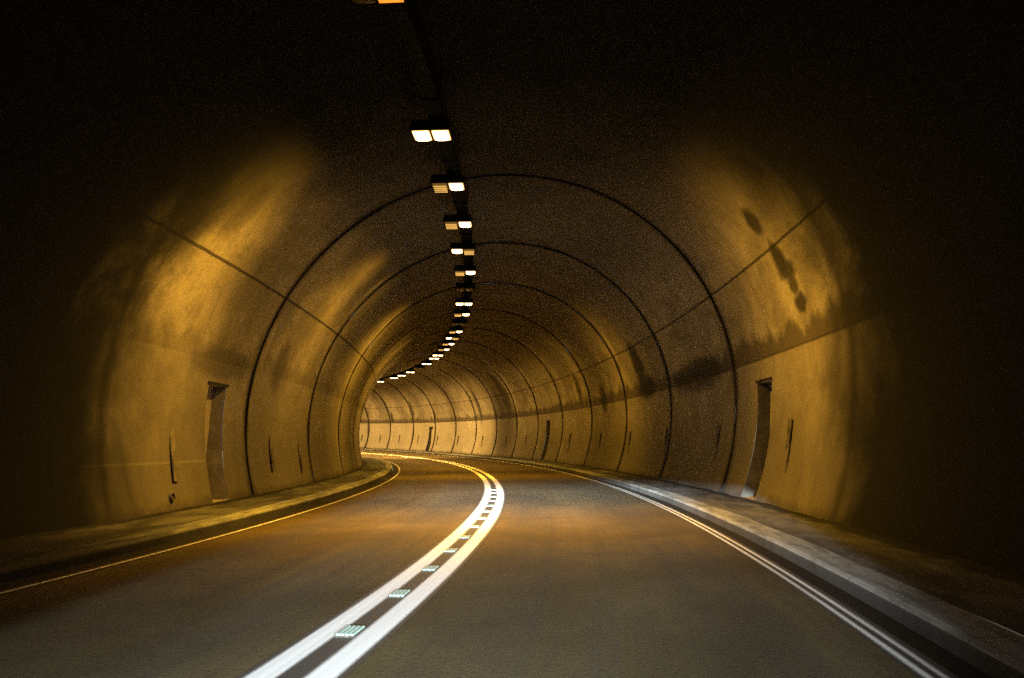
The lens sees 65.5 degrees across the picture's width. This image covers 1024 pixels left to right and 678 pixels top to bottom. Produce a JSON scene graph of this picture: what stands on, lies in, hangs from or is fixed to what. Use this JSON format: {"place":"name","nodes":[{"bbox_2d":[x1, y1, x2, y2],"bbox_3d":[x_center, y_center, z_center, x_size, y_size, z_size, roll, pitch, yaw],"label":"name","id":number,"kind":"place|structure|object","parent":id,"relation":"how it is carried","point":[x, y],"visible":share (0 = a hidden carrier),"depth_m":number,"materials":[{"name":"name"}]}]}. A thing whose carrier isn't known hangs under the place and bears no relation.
{"place":"outdoors","nodes":[
{"label":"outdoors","id":0,"kind":"place"},
{"bbox_2d":[0,456,385,561],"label":"pavement","id":1,"kind":"structure","parent":0,"point":[21,546],"depth_m":11.53,"materials":[{"name":"grey concrete"}]},
{"bbox_2d":[0,450,991,677],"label":"road","id":2,"kind":"structure","parent":0,"point":[542,572],"depth_m":6.17,"materials":[{"name":"grey asphalt"}]},
{"bbox_2d":[0,456,392,584],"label":"kerb","id":3,"kind":"structure","parent":2,"relation":"on","point":[13,570],"depth_m":9.62,"materials":[{"name":"concrete"}]},
{"bbox_2d":[335,625,365,637],"bbox_3d":[-1.034,1.873,5.105,0.127,0.020,0.259,-1,-8,6],"label":"road stud","id":4,"kind":"object","parent":2,"relation":"on","point":[350,631],"visible":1,"depth_m":5.06,"materials":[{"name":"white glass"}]},
{"bbox_2d":[389,589,410,597],"bbox_3d":[-0.902,2.046,6.406,0.127,0.021,0.259,-1,-8,5],"label":"road stud","id":5,"kind":"object","parent":2,"relation":"on","point":[400,593],"visible":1,"depth_m":6.35,"materials":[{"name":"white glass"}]},
{"bbox_2d":[422,565,438,570],"bbox_3d":[-0.786,2.219,7.709,0.127,0.020,0.259,-1,-8,5],"label":"road stud","id":6,"kind":"object","parent":2,"relation":"on","point":[431,568],"visible":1,"depth_m":7.67,"materials":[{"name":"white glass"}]},
{"bbox_2d":[444,548,457,552],"bbox_3d":[-0.687,2.392,9.014,0.127,0.020,0.259,-1,-8,4],"label":"road stud","id":7,"kind":"object","parent":2,"relation":"on","point":[451,550],"visible":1,"depth_m":8.93,"materials":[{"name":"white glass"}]},
{"bbox_2d":[459,535,470,538],"bbox_3d":[-0.604,2.564,10.320,0.127,0.020,0.259,-1,-8,3],"label":"road stud","id":8,"kind":"object","parent":2,"relation":"on","point":[465,537],"visible":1,"depth_m":10.25,"materials":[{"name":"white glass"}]},
{"bbox_2d":[360,449,1023,677],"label":"kerb","id":9,"kind":"structure","parent":2,"relation":"on","point":[991,649],"depth_m":5.83,"materials":[{"name":"concrete"}]},
{"bbox_2d":[360,448,1023,635],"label":"pavement","id":10,"kind":"structure","parent":0,"point":[996,596],"depth_m":7.38,"materials":[{"name":"grey concrete"}]},
{"bbox_2d":[0,0,1023,577],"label":"tunnel lining","id":11,"kind":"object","parent":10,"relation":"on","point":[232,238],"visible":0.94,"depth_m":11.89,"materials":[{"name":"concrete"}]},
{"bbox_2d":[168,492,175,501],"bbox_3d":[-5.737,2.651,13.224,0.250,0.150,0.150,-18,-8,0],"label":"drain outlet","id":12,"kind":"object","parent":11,"relation":"attached to","point":[172,496],"visible":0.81,"depth_m":13.19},
{"bbox_2d":[169,430,178,481],"bbox_3d":[-5.780,1.927,13.556,0.056,1.000,0.170,-9,-8,1],"label":"marker board","id":13,"kind":"object","parent":11,"relation":"attached to","point":[174,468],"visible":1,"depth_m":13.52,"materials":[{"name":"metal"}]},
{"bbox_2d":[269,435,274,470],"bbox_3d":[-5.739,2.629,18.918,0.055,1.000,0.170,-9,-7,-2],"label":"marker board","id":14,"kind":"object","parent":11,"relation":"attached to","point":[271,455],"visible":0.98,"depth_m":18.87,"materials":[{"name":"metal"}]},
{"bbox_2d":[298,440,303,472],"bbox_3d":[-5.793,3.143,21.709,0.055,1.000,0.170,-11,-7,-3],"label":"marker board","id":15,"kind":"object","parent":11,"relation":"attached to","point":[301,463],"visible":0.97,"depth_m":21.65,"materials":[{"name":"metal"}]},
{"bbox_2d":[380,0,474,378],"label":"cable tray","id":16,"kind":"object","parent":11,"relation":"hanging from","point":[403,22],"visible":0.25,"depth_m":12.30,"materials":[{"name":"metal"}]},
{"bbox_2d":[347,0,407,6],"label":"tunnel lamp","id":17,"kind":"object","parent":16,"relation":"attached to","point":[361,3],"visible":1,"depth_m":9.31,"materials":[{"name":"glass"}]},
{"bbox_2d":[405,369,415,372],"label":"tunnel lamp","id":18,"kind":"object","parent":16,"relation":"attached to","point":[409,371],"visible":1,"depth_m":58.86,"materials":[{"name":"metal"}]},
{"bbox_2d":[414,365,423,368],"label":"tunnel lamp","id":19,"kind":"object","parent":16,"relation":"attached to","point":[418,366],"visible":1,"depth_m":55.46,"materials":[{"name":"metal"}]},
{"bbox_2d":[421,361,431,364],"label":"tunnel lamp","id":20,"kind":"object","parent":16,"relation":"attached to","point":[426,362],"visible":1,"depth_m":52.22,"materials":[{"name":"metal"}]},
{"bbox_2d":[409,120,453,141],"bbox_3d":[-1.343,-3.492,13.324,0.680,0.266,0.540,-1,-8,2],"label":"tunnel lamp","id":21,"kind":"object","parent":16,"relation":"attached to","point":[430,130],"visible":1,"depth_m":13.11,"materials":[{"name":"glass"}]},
{"bbox_2d":[428,355,439,358],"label":"tunnel lamp","id":22,"kind":"object","parent":16,"relation":"attached to","point":[433,357],"visible":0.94,"depth_m":48.79,"materials":[{"name":"metal"}]},
{"bbox_2d":[432,352,443,355],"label":"tunnel lamp","id":23,"kind":"object","parent":16,"relation":"attached to","point":[437,353],"visible":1,"depth_m":46.97,"materials":[{"name":"metal"}]},
{"bbox_2d":[437,345,450,350],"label":"tunnel lamp","id":24,"kind":"object","parent":16,"relation":"attached to","point":[442,348],"visible":1,"depth_m":43.89,"materials":[{"name":"metal"}]},
{"bbox_2d":[430,174,465,192],"bbox_3d":[-1.273,-3.136,15.972,0.680,0.284,0.540,0,-7,1],"label":"tunnel lamp","id":25,"kind":"object","parent":16,"relation":"attached to","point":[447,182],"visible":1,"depth_m":15.75,"materials":[{"name":"metal"}]},
{"bbox_2d":[442,339,454,344],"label":"tunnel lamp","id":26,"kind":"object","parent":16,"relation":"attached to","point":[448,342],"visible":1,"depth_m":41.37,"materials":[{"name":"metal"}]},
{"bbox_2d":[445,334,459,339],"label":"tunnel lamp","id":27,"kind":"object","parent":16,"relation":"attached to","point":[453,336],"visible":1,"depth_m":39.02,"materials":[{"name":"metal"}]},
{"bbox_2d":[448,326,463,332],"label":"tunnel lamp","id":28,"kind":"object","parent":16,"relation":"attached to","point":[457,329],"visible":1,"depth_m":36.69,"materials":[{"name":"metal"}]},
{"bbox_2d":[443,214,472,228],"bbox_3d":[-1.264,-2.775,18.732,0.680,0.284,0.540,0,-7,0],"label":"tunnel lamp","id":29,"kind":"object","parent":16,"relation":"attached to","point":[453,221],"visible":1,"depth_m":18.51,"materials":[{"name":"metal"}]},
{"bbox_2d":[451,318,466,324],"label":"tunnel lamp","id":30,"kind":"object","parent":16,"relation":"attached to","point":[459,321],"visible":1,"depth_m":34.25,"materials":[{"name":"metal"}]},
{"bbox_2d":[453,308,470,316],"bbox_3d":[-2.007,-1.067,31.935,0.680,0.284,0.540,0,-7,-6],"label":"tunnel lamp","id":31,"kind":"object","parent":16,"relation":"attached to","point":[461,312],"visible":1,"depth_m":31.70,"materials":[{"name":"metal"}]},
{"bbox_2d":[450,242,475,254],"bbox_3d":[-1.310,-2.437,21.336,0.680,0.284,0.540,0,-7,-2],"label":"tunnel lamp","id":32,"kind":"object","parent":16,"relation":"attached to","point":[466,248],"visible":1,"depth_m":21.11,"materials":[{"name":"metal"}]},
{"bbox_2d":[455,297,472,304],"bbox_3d":[-1.776,-1.391,29.487,0.680,0.266,0.540,0,-7,-5],"label":"tunnel lamp","id":33,"kind":"object","parent":16,"relation":"attached to","point":[464,301],"visible":1,"depth_m":29.24,"materials":[{"name":"metal"}]},
{"bbox_2d":[454,265,476,275],"bbox_3d":[-1.411,-2.086,24.038,0.680,0.284,0.540,0,-7,-3],"label":"tunnel lamp","id":34,"kind":"object","parent":16,"relation":"attached to","point":[461,270],"visible":1,"depth_m":23.81,"materials":[{"name":"metal"}]},
{"bbox_2d":[455,282,475,290],"bbox_3d":[-1.559,-1.758,26.642,0.680,0.266,0.540,0,-7,-4],"label":"tunnel lamp","id":35,"kind":"object","parent":16,"relation":"attached to","point":[466,286],"visible":1,"depth_m":26.40,"materials":[{"name":"metal"}]},
{"bbox_2d":[626,431,630,454],"bbox_3d":[4.249,3.858,28.961,0.056,1.000,0.170,9,-8,-4],"label":"marker board","id":36,"kind":"object","parent":11,"relation":"attached to","point":[628,441],"visible":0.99,"depth_m":28.94,"materials":[{"name":"metal"}]},
{"bbox_2d":[663,429,667,455],"bbox_3d":[4.587,3.199,23.840,0.056,1.000,0.170,9,-8,-2],"label":"marker board","id":37,"kind":"object","parent":11,"relation":"attached to","point":[665,439],"visible":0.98,"depth_m":23.81,"materials":[{"name":"metal"}]},
{"bbox_2d":[713,425,719,463],"bbox_3d":[4.745,2.500,18.441,0.055,1.000,0.170,9,-7,1],"label":"marker board","id":38,"kind":"object","parent":11,"relation":"attached to","point":[716,442],"visible":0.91,"depth_m":18.42,"materials":[{"name":"metal"}]},
{"bbox_2d":[783,419,792,473],"bbox_3d":[4.701,1.861,13.539,0.055,1.000,0.170,8,-7,3],"label":"marker board","id":39,"kind":"object","parent":11,"relation":"attached to","point":[788,441],"visible":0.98,"depth_m":13.51,"materials":[{"name":"metal"}]}
]}

